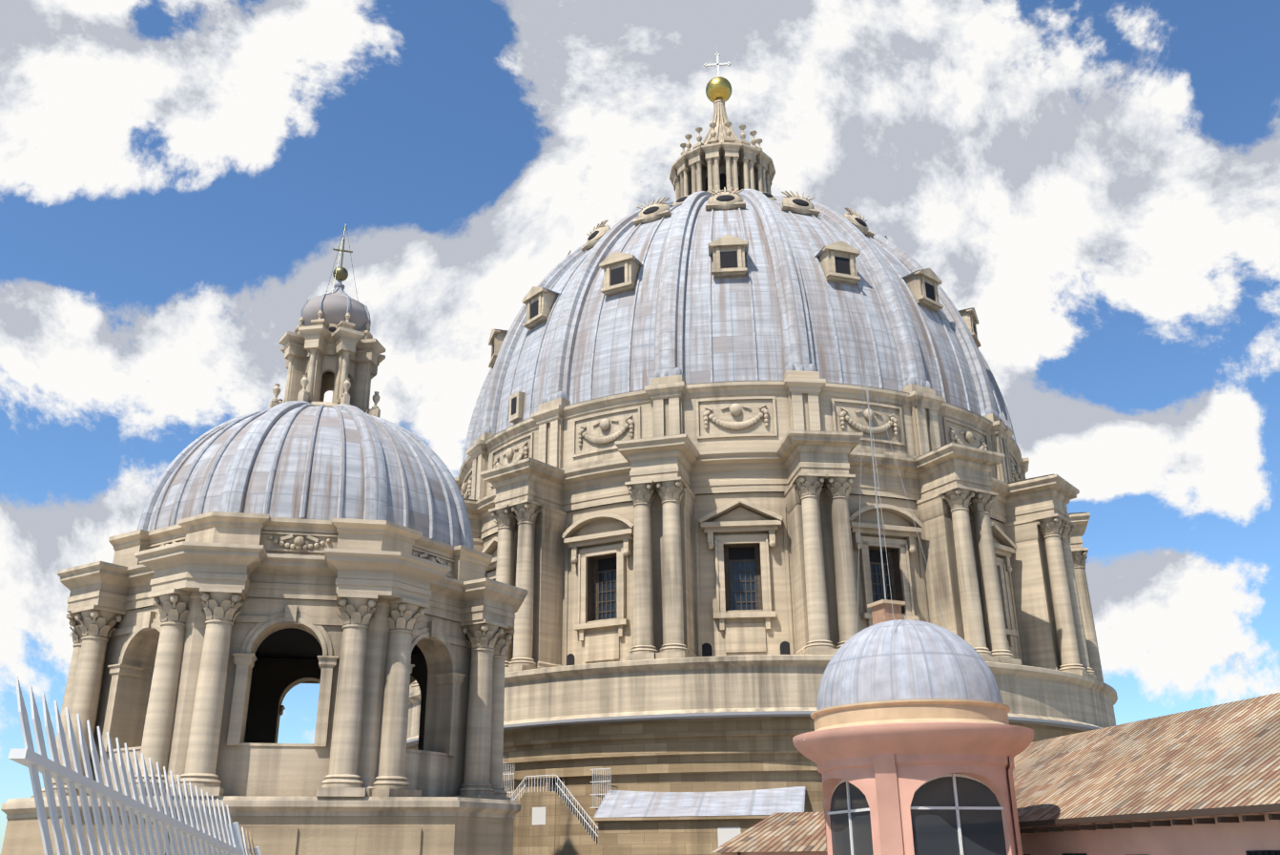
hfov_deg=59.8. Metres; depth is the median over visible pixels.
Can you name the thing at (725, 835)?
plaques
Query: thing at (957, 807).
cupola frames
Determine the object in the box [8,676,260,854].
fence
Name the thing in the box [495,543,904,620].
dome window frames
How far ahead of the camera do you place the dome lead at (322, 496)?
54.89 m
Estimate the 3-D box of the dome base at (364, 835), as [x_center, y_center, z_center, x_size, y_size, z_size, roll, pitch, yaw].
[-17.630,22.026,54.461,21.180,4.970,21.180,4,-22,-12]
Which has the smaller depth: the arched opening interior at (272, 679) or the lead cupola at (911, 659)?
the lead cupola at (911, 659)
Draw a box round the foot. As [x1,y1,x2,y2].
[512,790,777,854]
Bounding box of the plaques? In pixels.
[532,806,741,846]
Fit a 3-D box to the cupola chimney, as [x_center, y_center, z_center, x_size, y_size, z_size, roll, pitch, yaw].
[7.383,5.706,33.260,0.620,0.750,0.620,9,-23,-22]
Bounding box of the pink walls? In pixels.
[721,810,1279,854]
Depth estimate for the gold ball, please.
125.82 m
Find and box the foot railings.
[502,755,611,842]
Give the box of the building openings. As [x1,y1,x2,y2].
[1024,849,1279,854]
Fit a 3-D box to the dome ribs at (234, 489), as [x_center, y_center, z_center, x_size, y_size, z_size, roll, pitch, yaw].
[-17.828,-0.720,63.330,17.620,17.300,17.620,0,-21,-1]
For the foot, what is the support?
on the ground
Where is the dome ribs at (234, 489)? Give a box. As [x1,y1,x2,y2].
[136,280,474,549]
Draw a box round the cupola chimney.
[871,602,902,624]
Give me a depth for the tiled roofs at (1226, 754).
30.92 m
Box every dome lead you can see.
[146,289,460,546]
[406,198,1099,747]
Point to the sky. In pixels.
(1099, 180)
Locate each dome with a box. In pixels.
[0,309,527,818]
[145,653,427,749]
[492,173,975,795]
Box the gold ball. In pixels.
[705,76,731,103]
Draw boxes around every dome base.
[0,815,514,854]
[406,716,1085,832]
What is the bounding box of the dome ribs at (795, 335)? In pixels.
[460,188,1016,467]
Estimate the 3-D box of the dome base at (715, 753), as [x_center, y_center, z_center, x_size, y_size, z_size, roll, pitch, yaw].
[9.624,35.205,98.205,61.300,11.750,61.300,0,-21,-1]
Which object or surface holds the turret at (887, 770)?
on the ground
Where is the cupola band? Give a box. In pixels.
[810,598,1010,730]
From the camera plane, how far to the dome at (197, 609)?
50.53 m
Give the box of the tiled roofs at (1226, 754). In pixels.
[710,692,1279,851]
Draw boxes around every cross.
[326,222,358,301]
[703,52,731,76]
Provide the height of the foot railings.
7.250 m
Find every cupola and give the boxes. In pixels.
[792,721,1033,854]
[816,619,1002,709]
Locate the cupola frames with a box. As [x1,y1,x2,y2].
[827,773,1003,854]
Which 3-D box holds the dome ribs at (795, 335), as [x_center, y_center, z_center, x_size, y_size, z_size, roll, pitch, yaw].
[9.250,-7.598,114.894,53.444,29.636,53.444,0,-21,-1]
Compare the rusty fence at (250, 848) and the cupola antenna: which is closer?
the rusty fence at (250, 848)
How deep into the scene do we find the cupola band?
29.86 m
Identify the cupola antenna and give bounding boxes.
[856,348,946,633]
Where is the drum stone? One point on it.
(1005, 565)
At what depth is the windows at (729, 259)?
82.23 m
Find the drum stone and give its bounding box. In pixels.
[406,99,1117,740]
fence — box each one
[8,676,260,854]
[238,825,255,854]
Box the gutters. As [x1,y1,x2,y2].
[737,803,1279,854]
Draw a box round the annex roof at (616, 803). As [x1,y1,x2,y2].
[593,785,805,817]
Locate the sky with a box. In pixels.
[0,0,1279,854]
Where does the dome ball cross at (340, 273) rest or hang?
on the dome ribs at (234, 489)
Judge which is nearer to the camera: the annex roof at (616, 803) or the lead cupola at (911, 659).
the lead cupola at (911, 659)
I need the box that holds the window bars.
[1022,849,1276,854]
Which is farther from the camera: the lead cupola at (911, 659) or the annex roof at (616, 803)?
the annex roof at (616, 803)
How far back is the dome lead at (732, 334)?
90.69 m

